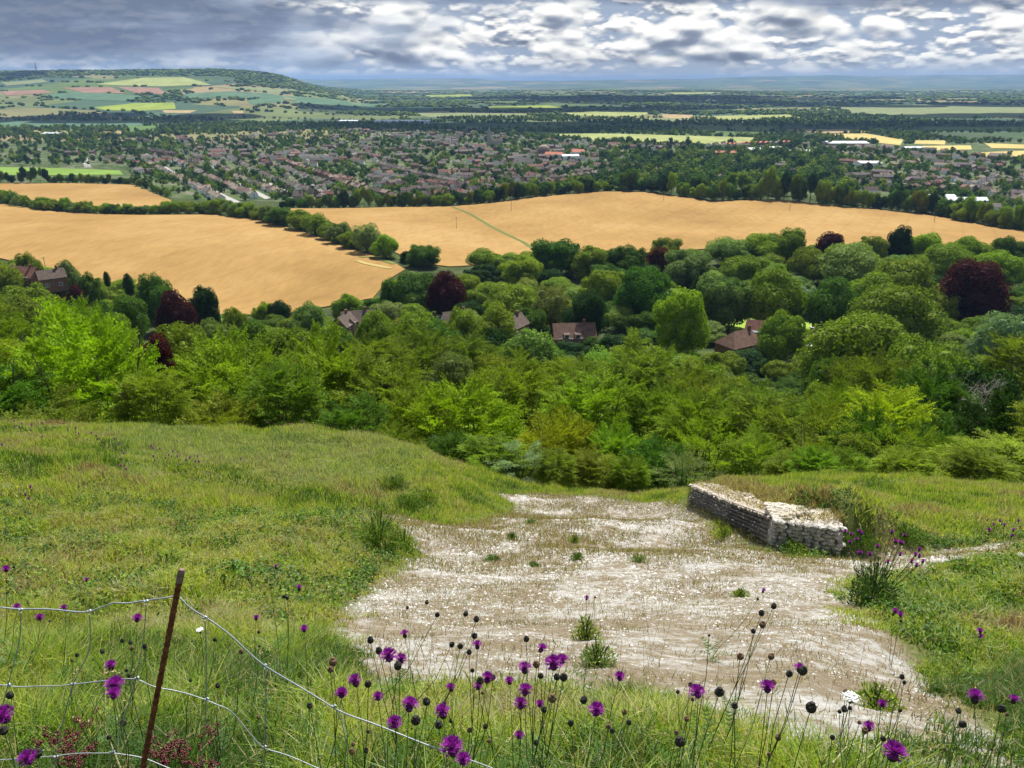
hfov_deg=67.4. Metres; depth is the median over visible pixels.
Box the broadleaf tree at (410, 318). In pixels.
[391,311,434,373]
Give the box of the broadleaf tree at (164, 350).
[132,331,174,375]
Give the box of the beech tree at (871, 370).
[819,345,927,425]
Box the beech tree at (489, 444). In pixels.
[453,431,533,478]
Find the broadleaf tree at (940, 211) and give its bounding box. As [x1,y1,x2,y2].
[932,198,949,216]
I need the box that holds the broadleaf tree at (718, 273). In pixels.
[708,270,729,280]
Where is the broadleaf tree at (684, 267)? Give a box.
[663,248,716,285]
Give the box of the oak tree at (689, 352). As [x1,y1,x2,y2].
[674,349,700,358]
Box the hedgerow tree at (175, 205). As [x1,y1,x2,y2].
[166,201,184,213]
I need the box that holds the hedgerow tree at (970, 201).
[964,195,981,221]
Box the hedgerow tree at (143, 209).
[134,205,148,214]
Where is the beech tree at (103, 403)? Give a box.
[98,394,145,416]
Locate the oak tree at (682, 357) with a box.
[671,355,701,372]
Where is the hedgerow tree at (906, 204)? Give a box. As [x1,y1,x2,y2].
[897,197,916,211]
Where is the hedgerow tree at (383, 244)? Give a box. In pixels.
[370,234,398,257]
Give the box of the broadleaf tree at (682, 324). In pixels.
[652,286,711,352]
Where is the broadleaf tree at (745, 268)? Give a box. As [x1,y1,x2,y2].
[717,254,769,284]
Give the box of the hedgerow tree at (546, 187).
[538,182,551,195]
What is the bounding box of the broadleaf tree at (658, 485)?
[596,436,669,491]
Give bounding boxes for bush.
[530,444,578,487]
[559,447,628,489]
[605,452,652,492]
[783,443,843,473]
[837,529,925,607]
[868,443,941,476]
[939,443,1023,481]
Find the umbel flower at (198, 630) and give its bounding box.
[196,627,204,667]
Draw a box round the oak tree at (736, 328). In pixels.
[729,326,742,333]
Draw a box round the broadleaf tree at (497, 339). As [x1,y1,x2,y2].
[454,326,510,371]
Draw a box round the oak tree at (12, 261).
[7,258,15,266]
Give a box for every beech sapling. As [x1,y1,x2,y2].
[484,437,556,483]
[648,442,726,488]
[661,410,754,486]
[760,387,868,471]
[842,415,946,472]
[922,434,966,475]
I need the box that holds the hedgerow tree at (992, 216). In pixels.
[983,209,1000,225]
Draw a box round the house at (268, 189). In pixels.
[265,184,272,192]
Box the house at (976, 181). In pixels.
[969,179,981,184]
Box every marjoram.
[33,727,60,767]
[49,734,74,767]
[55,728,81,767]
[58,749,83,767]
[68,742,97,767]
[72,707,98,758]
[142,744,172,767]
[148,736,173,767]
[153,752,176,767]
[165,729,191,767]
[175,738,189,767]
[180,742,203,767]
[196,722,219,767]
[196,755,220,767]
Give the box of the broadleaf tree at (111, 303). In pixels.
[95,298,143,345]
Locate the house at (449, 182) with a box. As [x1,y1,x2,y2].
[446,180,456,186]
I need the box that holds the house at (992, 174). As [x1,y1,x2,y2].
[989,172,998,177]
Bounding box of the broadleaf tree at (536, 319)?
[513,307,550,338]
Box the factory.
[853,161,882,166]
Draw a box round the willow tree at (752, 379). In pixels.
[736,371,767,387]
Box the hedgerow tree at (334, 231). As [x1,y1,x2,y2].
[324,221,350,243]
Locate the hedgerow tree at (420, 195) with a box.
[415,191,425,205]
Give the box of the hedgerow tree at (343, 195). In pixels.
[336,189,348,207]
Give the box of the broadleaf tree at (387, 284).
[379,277,401,304]
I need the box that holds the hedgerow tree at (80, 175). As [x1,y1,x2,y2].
[78,173,82,182]
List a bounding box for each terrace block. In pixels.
[714,151,735,155]
[742,141,769,144]
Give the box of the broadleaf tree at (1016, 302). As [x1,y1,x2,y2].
[1005,296,1021,307]
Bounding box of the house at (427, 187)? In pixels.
[410,184,433,189]
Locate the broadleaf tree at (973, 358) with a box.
[955,353,982,370]
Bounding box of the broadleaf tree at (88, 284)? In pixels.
[76,271,108,307]
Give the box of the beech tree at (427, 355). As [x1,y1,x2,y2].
[371,319,455,383]
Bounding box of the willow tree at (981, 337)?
[962,310,1023,378]
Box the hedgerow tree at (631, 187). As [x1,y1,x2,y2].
[628,185,636,190]
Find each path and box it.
[357,260,392,268]
[359,256,395,263]
[450,206,531,247]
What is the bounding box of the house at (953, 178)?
[948,174,958,181]
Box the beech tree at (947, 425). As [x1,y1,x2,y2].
[888,412,968,471]
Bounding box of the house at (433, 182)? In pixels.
[430,178,440,185]
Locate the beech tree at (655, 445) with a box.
[620,433,690,489]
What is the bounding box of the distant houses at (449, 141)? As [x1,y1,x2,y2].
[64,127,1023,176]
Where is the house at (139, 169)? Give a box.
[131,166,143,172]
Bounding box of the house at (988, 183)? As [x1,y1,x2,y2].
[982,181,991,186]
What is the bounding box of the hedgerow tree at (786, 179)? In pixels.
[779,170,791,199]
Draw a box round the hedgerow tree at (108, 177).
[106,174,110,181]
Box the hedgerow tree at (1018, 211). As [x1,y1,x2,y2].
[1013,203,1023,229]
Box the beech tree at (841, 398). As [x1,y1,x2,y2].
[795,376,878,451]
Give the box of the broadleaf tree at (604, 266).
[588,262,626,277]
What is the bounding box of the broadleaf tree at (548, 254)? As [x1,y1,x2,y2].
[530,238,581,272]
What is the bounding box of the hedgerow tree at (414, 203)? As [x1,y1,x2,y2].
[409,197,419,205]
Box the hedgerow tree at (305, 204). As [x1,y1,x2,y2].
[299,198,308,207]
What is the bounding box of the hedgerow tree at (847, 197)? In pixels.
[841,185,854,206]
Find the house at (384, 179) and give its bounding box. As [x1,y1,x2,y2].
[378,176,389,181]
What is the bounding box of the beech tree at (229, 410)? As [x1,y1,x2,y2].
[174,387,259,427]
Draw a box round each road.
[146,153,239,201]
[202,160,271,198]
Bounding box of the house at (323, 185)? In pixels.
[314,182,326,189]
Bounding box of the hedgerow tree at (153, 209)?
[150,204,158,213]
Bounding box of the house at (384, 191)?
[379,188,390,195]
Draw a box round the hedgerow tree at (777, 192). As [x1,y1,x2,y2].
[770,175,787,199]
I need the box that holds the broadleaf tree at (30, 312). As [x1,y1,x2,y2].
[0,296,45,339]
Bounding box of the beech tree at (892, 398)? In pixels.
[827,377,939,454]
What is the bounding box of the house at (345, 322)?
[330,309,358,335]
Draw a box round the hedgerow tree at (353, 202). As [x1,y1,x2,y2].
[348,193,359,207]
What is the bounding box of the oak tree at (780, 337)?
[756,309,807,362]
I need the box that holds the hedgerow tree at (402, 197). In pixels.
[395,191,407,206]
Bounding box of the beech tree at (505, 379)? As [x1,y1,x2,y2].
[475,345,573,448]
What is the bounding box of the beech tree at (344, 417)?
[312,389,392,435]
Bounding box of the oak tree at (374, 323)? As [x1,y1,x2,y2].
[354,309,395,350]
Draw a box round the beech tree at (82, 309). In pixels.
[27,292,122,415]
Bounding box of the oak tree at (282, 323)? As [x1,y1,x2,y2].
[275,315,293,333]
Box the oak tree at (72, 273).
[56,259,81,296]
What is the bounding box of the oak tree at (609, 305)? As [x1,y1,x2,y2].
[603,301,622,320]
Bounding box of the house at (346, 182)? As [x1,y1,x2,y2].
[342,179,350,186]
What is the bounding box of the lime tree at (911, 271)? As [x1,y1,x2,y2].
[865,254,938,303]
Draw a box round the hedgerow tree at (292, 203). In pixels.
[290,198,295,207]
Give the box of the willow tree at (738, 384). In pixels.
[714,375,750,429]
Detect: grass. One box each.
[0,416,1023,560]
[0,498,1023,678]
[0,590,1023,767]
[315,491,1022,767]
[693,473,848,522]
[761,493,842,522]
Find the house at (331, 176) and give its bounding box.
[328,173,338,180]
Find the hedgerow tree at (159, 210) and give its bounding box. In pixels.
[155,205,163,213]
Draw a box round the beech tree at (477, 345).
[424,325,509,431]
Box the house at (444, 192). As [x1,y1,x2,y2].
[432,189,446,194]
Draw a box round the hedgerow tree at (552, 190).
[549,182,555,194]
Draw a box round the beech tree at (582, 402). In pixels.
[527,359,646,462]
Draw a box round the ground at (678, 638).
[0,70,1023,767]
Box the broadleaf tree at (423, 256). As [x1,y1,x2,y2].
[405,244,440,266]
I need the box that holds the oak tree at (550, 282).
[540,278,563,293]
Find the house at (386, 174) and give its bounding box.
[378,172,393,177]
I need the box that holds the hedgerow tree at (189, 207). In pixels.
[178,201,197,213]
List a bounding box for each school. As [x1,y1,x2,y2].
[545,152,563,157]
[561,154,579,159]
[570,149,584,154]
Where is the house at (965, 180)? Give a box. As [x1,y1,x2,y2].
[958,178,967,183]
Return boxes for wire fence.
[0,596,491,767]
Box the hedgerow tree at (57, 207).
[54,203,62,211]
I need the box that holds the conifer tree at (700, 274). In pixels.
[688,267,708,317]
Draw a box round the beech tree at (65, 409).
[0,380,109,424]
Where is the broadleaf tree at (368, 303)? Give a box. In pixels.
[359,297,389,309]
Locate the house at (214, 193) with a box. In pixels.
[211,191,216,199]
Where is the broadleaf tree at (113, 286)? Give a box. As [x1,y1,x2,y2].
[100,282,120,294]
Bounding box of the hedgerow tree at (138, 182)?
[134,179,141,185]
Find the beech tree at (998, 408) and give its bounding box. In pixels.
[946,386,1023,479]
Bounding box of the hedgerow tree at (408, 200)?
[406,191,413,205]
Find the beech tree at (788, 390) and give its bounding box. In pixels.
[768,387,801,396]
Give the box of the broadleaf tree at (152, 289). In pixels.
[136,272,172,326]
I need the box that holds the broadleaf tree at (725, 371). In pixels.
[709,366,744,381]
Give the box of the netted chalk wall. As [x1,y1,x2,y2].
[687,483,847,558]
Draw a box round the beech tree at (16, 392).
[0,349,56,421]
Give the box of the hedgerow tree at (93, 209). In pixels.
[86,205,96,213]
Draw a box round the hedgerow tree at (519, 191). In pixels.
[512,182,524,198]
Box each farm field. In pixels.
[0,90,52,95]
[0,120,141,126]
[0,167,123,175]
[1,79,46,85]
[40,92,140,100]
[65,87,124,93]
[95,102,175,110]
[97,77,209,85]
[118,87,163,93]
[128,126,155,131]
[162,110,196,112]
[184,91,280,97]
[215,87,325,93]
[232,111,243,114]
[246,96,388,106]
[335,106,436,110]
[417,112,532,116]
[426,94,471,96]
[452,87,505,88]
[489,105,562,109]
[543,133,753,144]
[568,111,647,116]
[635,118,689,120]
[662,114,692,118]
[670,92,718,94]
[703,114,799,119]
[754,97,841,98]
[787,129,869,133]
[835,133,902,145]
[841,105,1023,117]
[914,140,945,144]
[922,127,1023,129]
[924,145,971,149]
[982,151,1023,156]
[985,143,1023,148]
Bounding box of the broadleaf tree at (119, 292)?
[110,289,138,298]
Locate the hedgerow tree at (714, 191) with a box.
[706,184,722,200]
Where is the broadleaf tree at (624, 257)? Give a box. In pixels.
[607,244,648,270]
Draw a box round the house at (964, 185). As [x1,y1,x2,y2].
[960,183,969,188]
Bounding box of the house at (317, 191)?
[313,187,323,196]
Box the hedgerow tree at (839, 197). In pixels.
[834,183,849,205]
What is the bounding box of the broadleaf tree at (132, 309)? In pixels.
[99,294,150,344]
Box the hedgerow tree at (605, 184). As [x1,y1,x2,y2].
[602,182,609,189]
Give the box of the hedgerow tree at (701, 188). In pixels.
[695,183,708,198]
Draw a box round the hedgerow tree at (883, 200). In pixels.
[871,196,887,208]
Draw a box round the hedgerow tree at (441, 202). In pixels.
[437,195,446,205]
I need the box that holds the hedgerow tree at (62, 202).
[58,197,72,211]
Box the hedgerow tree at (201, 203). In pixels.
[197,200,210,213]
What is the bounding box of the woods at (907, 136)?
[0,111,1023,143]
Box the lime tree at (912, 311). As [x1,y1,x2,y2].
[846,282,950,354]
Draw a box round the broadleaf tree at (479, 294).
[466,281,496,306]
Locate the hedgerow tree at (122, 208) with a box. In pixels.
[116,203,132,214]
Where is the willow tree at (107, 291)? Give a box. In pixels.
[102,290,114,299]
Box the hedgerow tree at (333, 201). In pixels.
[332,198,337,207]
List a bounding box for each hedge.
[0,163,131,170]
[1,177,174,196]
[5,203,396,258]
[293,186,1020,229]
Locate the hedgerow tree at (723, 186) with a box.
[719,179,728,199]
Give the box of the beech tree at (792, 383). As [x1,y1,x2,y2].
[763,376,805,396]
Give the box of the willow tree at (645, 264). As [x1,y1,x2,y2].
[640,263,661,275]
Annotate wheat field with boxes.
[0,183,171,206]
[0,204,404,315]
[290,191,1023,266]
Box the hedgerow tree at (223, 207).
[220,200,233,215]
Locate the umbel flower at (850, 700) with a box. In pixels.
[835,690,860,757]
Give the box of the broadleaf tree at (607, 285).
[578,269,623,301]
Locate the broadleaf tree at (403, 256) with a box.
[399,250,411,262]
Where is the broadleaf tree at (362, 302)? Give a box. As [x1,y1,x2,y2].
[356,297,379,309]
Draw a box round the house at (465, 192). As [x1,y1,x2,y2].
[462,188,471,197]
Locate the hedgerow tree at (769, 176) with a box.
[763,165,775,199]
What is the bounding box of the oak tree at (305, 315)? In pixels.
[287,300,327,332]
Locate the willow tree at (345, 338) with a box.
[311,326,354,404]
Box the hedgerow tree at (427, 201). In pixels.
[424,195,432,205]
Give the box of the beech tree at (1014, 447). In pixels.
[928,427,1023,482]
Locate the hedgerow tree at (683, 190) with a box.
[677,183,689,196]
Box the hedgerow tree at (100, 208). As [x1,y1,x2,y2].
[97,203,109,213]
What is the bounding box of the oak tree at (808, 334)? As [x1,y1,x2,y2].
[802,328,815,341]
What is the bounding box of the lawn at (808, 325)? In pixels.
[725,315,811,328]
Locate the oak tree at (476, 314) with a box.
[462,308,478,318]
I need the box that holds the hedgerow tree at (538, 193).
[532,183,541,196]
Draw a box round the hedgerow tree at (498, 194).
[492,186,504,201]
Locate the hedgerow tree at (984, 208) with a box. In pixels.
[976,201,994,223]
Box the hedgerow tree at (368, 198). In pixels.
[364,188,373,206]
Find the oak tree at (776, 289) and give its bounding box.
[745,267,809,320]
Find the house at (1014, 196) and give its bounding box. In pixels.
[1010,195,1023,203]
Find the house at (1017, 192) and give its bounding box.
[1010,189,1023,194]
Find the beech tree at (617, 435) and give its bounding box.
[580,414,644,491]
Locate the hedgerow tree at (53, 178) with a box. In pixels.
[51,176,57,182]
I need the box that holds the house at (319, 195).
[315,191,323,198]
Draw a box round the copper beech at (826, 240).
[814,231,844,254]
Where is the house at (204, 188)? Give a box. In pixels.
[202,185,207,194]
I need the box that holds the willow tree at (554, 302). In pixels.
[531,283,571,329]
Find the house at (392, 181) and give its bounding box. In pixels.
[385,178,402,185]
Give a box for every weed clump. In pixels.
[143,548,184,568]
[331,502,416,554]
[379,472,410,492]
[392,526,420,553]
[393,492,427,513]
[415,491,439,502]
[482,553,500,561]
[506,531,518,540]
[525,517,537,523]
[527,560,539,566]
[567,533,581,543]
[569,551,584,560]
[569,614,604,640]
[573,636,618,670]
[628,554,647,562]
[713,525,733,541]
[728,586,750,597]
[779,538,806,555]
[807,546,848,558]
[842,527,855,546]
[846,528,883,551]
[850,678,906,712]
[892,521,930,547]
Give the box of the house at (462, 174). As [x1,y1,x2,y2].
[455,171,473,178]
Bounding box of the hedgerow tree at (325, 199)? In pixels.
[322,194,328,206]
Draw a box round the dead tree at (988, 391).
[932,374,1006,417]
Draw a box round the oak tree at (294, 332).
[288,325,309,336]
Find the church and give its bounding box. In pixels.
[487,126,502,145]
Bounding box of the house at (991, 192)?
[987,188,998,196]
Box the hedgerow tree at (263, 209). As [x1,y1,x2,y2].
[257,204,273,222]
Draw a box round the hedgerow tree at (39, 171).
[37,167,41,176]
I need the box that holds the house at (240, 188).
[237,185,244,193]
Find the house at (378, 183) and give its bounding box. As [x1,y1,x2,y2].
[374,179,385,186]
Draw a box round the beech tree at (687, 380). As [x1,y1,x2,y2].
[651,359,726,430]
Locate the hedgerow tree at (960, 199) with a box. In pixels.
[953,196,968,219]
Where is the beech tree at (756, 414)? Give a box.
[702,384,812,472]
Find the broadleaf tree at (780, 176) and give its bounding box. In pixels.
[769,174,788,195]
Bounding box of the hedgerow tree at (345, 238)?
[337,230,358,247]
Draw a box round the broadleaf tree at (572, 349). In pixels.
[555,340,591,358]
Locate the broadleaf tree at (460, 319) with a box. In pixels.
[441,306,474,338]
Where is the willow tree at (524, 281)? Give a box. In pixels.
[516,277,540,291]
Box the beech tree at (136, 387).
[104,363,198,425]
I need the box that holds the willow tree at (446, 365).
[421,350,479,421]
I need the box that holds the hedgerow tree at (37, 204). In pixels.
[31,196,50,209]
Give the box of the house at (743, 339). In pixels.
[714,324,760,354]
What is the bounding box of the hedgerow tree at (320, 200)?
[315,197,323,207]
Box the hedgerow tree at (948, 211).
[944,199,954,217]
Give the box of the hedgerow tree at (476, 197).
[473,190,480,203]
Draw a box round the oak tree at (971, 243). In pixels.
[948,235,990,255]
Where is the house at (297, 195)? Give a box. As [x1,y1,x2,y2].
[293,192,304,199]
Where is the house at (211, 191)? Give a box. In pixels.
[207,189,213,198]
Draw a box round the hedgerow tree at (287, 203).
[284,198,292,207]
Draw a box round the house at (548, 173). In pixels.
[546,170,551,176]
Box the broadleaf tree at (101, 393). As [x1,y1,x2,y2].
[93,389,121,404]
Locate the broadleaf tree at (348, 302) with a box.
[330,293,359,318]
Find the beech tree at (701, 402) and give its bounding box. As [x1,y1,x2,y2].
[640,382,746,481]
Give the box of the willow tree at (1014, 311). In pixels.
[1000,303,1023,319]
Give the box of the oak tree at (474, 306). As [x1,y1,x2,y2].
[452,300,484,315]
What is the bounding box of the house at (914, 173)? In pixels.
[908,171,917,175]
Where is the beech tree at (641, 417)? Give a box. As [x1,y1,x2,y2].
[615,377,694,490]
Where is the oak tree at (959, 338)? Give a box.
[936,333,976,356]
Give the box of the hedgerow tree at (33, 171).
[29,166,36,178]
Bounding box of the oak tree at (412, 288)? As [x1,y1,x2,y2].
[389,271,436,311]
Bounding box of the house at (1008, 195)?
[999,191,1014,199]
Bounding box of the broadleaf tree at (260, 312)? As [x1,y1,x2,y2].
[250,301,270,320]
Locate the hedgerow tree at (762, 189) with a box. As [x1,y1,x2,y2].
[755,178,769,199]
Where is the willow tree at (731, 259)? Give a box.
[719,255,742,267]
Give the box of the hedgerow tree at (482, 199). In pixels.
[477,194,487,203]
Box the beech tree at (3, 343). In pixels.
[0,337,96,403]
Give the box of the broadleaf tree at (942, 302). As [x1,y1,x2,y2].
[908,286,962,322]
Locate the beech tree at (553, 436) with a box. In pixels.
[502,402,608,488]
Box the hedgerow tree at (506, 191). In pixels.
[499,182,508,200]
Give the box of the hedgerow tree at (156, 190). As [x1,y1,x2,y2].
[153,186,158,192]
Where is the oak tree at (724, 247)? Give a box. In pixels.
[701,236,754,265]
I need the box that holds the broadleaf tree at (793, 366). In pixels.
[788,362,800,373]
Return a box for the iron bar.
[140,568,184,767]
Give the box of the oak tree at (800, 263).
[786,247,827,281]
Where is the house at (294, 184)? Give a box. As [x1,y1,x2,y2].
[291,181,298,189]
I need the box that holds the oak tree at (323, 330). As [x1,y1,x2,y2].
[319,325,345,333]
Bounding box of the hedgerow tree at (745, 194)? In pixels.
[742,188,749,198]
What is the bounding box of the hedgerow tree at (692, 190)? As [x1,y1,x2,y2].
[688,187,700,197]
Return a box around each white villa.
[861,186,878,193]
[928,194,955,196]
[944,197,988,201]
[992,203,1001,209]
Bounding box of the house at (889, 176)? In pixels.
[872,173,893,179]
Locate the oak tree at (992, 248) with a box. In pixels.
[986,243,995,251]
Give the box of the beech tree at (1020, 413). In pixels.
[981,400,1023,481]
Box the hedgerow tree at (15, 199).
[9,194,24,205]
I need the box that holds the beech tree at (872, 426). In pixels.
[820,402,915,473]
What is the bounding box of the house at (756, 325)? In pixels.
[745,319,763,334]
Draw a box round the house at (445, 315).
[440,306,470,321]
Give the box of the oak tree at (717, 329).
[705,320,726,342]
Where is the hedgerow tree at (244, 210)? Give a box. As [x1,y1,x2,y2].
[231,201,254,217]
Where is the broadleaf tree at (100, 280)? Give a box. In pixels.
[93,277,103,283]
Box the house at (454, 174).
[451,172,459,177]
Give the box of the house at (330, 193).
[324,189,333,197]
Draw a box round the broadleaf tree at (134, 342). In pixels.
[102,312,140,390]
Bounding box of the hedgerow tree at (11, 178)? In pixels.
[6,175,15,182]
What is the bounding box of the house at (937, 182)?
[933,178,939,186]
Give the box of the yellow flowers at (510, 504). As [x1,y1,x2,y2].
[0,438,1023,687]
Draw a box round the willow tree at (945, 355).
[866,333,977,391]
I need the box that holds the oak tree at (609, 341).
[596,333,634,352]
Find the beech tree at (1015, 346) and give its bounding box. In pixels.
[972,329,1023,400]
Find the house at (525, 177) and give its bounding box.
[523,174,533,180]
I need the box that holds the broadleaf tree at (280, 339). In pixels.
[251,327,324,391]
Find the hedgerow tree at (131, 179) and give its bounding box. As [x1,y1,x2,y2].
[128,176,133,184]
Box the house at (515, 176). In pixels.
[512,174,521,180]
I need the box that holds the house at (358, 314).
[340,306,373,337]
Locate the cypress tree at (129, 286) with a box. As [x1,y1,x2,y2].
[122,273,134,296]
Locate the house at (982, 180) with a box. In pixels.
[978,177,989,184]
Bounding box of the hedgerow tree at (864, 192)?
[858,190,868,207]
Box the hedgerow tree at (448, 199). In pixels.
[442,193,454,205]
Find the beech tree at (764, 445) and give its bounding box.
[714,423,790,477]
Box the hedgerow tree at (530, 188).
[524,183,536,196]
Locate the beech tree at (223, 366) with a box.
[156,321,313,425]
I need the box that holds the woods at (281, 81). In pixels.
[0,68,1023,115]
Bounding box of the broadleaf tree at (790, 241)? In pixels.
[767,227,806,262]
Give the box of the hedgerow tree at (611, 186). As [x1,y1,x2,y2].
[604,184,614,190]
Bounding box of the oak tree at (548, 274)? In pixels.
[535,268,561,282]
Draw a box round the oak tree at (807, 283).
[792,275,815,288]
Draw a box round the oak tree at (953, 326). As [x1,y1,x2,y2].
[934,318,962,337]
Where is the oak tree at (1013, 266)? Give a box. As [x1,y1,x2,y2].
[971,249,1023,284]
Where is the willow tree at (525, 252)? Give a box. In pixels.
[519,250,532,255]
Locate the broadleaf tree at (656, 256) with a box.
[645,246,669,273]
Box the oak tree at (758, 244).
[739,233,782,257]
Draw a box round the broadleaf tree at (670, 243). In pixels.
[649,237,683,263]
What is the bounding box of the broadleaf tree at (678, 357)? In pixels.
[643,347,681,376]
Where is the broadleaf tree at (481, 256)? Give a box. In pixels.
[465,247,511,270]
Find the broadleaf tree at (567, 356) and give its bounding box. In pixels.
[561,355,580,367]
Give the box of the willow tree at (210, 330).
[197,317,232,384]
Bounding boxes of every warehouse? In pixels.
[41,132,61,134]
[374,120,430,123]
[821,141,869,146]
[901,146,923,149]
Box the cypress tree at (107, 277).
[103,271,110,298]
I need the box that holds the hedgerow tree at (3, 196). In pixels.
[0,189,11,204]
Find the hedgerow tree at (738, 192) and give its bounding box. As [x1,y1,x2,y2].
[732,188,742,199]
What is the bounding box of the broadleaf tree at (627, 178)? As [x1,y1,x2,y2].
[619,168,638,189]
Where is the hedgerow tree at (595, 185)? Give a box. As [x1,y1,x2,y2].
[590,180,598,191]
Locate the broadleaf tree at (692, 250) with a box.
[685,248,699,253]
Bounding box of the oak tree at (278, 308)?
[267,300,291,319]
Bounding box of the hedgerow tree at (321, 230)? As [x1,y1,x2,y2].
[317,222,336,239]
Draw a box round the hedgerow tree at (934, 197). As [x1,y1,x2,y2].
[927,191,940,214]
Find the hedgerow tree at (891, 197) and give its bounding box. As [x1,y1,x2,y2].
[884,189,896,209]
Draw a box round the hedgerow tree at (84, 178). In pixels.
[82,175,88,182]
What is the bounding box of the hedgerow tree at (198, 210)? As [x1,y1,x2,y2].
[194,204,204,213]
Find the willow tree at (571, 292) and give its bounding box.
[563,286,581,302]
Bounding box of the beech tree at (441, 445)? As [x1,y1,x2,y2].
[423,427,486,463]
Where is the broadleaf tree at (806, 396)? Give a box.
[789,379,843,429]
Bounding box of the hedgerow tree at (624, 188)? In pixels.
[620,185,628,190]
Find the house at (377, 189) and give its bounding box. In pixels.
[372,187,381,193]
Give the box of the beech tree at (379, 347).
[339,329,417,399]
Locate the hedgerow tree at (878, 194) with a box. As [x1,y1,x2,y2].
[873,192,880,203]
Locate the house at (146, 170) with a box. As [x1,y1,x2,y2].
[144,167,151,174]
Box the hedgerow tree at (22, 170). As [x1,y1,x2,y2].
[18,167,26,177]
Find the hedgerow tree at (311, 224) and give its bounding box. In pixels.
[300,212,331,235]
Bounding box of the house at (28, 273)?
[11,263,39,287]
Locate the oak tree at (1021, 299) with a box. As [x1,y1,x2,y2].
[1019,295,1023,307]
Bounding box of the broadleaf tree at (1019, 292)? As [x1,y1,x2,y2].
[1008,286,1023,297]
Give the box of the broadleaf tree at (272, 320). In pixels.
[249,314,284,327]
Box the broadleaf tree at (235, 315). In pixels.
[222,306,249,330]
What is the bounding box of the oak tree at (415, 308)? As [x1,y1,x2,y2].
[397,303,433,317]
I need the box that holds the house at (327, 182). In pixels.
[323,179,332,184]
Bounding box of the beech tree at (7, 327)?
[0,293,44,389]
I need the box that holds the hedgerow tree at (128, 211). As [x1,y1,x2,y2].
[123,205,136,213]
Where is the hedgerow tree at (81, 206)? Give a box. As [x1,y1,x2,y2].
[75,200,92,212]
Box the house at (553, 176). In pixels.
[549,173,558,178]
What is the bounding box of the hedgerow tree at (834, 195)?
[831,184,840,204]
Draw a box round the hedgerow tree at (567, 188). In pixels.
[564,184,572,192]
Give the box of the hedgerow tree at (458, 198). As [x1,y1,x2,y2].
[453,192,463,204]
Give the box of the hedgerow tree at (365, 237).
[350,223,381,252]
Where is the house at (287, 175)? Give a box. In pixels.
[283,171,290,178]
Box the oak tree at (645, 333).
[626,327,662,346]
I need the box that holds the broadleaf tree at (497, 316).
[465,300,516,339]
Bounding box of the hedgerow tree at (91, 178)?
[89,175,95,183]
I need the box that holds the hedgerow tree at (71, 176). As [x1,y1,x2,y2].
[68,173,75,182]
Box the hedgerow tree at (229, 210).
[226,203,240,216]
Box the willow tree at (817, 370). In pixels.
[801,356,850,387]
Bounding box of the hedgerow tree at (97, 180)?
[93,176,99,183]
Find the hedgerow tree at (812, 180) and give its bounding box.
[807,173,817,202]
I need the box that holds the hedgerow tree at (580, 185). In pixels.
[575,182,584,192]
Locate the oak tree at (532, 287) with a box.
[516,284,535,293]
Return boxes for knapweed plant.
[0,565,20,644]
[0,603,21,666]
[0,703,15,767]
[4,613,51,678]
[6,691,45,767]
[15,748,42,767]
[30,653,85,733]
[43,604,75,695]
[67,572,88,619]
[91,660,139,763]
[100,649,146,736]
[102,638,151,731]
[103,674,128,767]
[104,640,146,718]
[107,719,126,767]
[121,613,144,681]
[123,673,183,767]
[136,643,182,766]
[159,679,195,765]
[179,638,224,712]
[199,649,254,759]
[205,682,235,767]
[234,630,275,724]
[246,615,271,673]
[256,715,266,767]
[264,564,298,661]
[269,584,306,683]
[275,625,326,756]
[307,685,347,767]
[316,657,351,767]
[335,687,347,767]
[347,673,371,767]
[349,748,354,767]
[351,729,370,767]
[353,630,454,743]
[367,636,407,767]
[372,600,439,706]
[372,661,401,767]
[386,695,429,767]
[405,611,478,753]
[434,703,450,767]
[439,735,471,767]
[443,682,503,767]
[448,639,509,767]
[449,719,474,767]
[454,670,495,767]
[473,682,526,767]
[479,723,490,767]
[497,660,537,766]
[505,676,527,767]
[508,653,567,767]
[511,635,546,767]
[514,730,523,767]
[518,682,556,767]
[519,673,567,767]
[532,740,538,764]
[536,695,587,766]
[536,699,566,767]
[564,595,604,698]
[568,700,603,767]
[587,670,625,766]
[593,709,626,767]
[610,719,631,767]
[649,634,715,765]
[654,682,704,767]
[664,683,710,767]
[669,715,688,767]
[675,736,684,767]
[686,603,776,761]
[689,682,724,767]
[701,588,765,663]
[703,621,765,767]
[715,652,743,767]
[729,653,774,767]
[749,662,807,767]
[758,678,775,767]
[767,733,780,767]
[794,701,816,767]
[816,688,866,763]
[828,705,847,767]
[838,709,860,767]
[856,720,874,767]
[868,674,906,767]
[868,699,886,767]
[876,736,885,767]
[881,737,908,766]
[885,708,901,767]
[889,607,897,662]
[891,611,903,667]
[946,708,965,767]
[967,687,1005,767]
[970,627,983,674]
[976,694,1020,767]
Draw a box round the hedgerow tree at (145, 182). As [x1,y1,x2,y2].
[142,180,149,188]
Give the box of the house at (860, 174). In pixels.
[850,171,869,178]
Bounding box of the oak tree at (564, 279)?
[540,276,574,286]
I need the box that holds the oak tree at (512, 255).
[501,252,520,260]
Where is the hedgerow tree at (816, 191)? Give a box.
[814,180,821,202]
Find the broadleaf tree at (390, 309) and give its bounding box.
[369,301,407,320]
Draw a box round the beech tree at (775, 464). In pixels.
[758,448,822,476]
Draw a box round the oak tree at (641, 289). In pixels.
[612,265,675,314]
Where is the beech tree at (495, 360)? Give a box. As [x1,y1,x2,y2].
[460,348,546,430]
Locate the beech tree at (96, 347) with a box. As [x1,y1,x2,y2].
[0,296,173,425]
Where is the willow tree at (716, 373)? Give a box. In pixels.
[679,357,729,397]
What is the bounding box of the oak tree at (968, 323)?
[960,315,990,331]
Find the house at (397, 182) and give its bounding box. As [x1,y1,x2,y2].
[393,180,405,187]

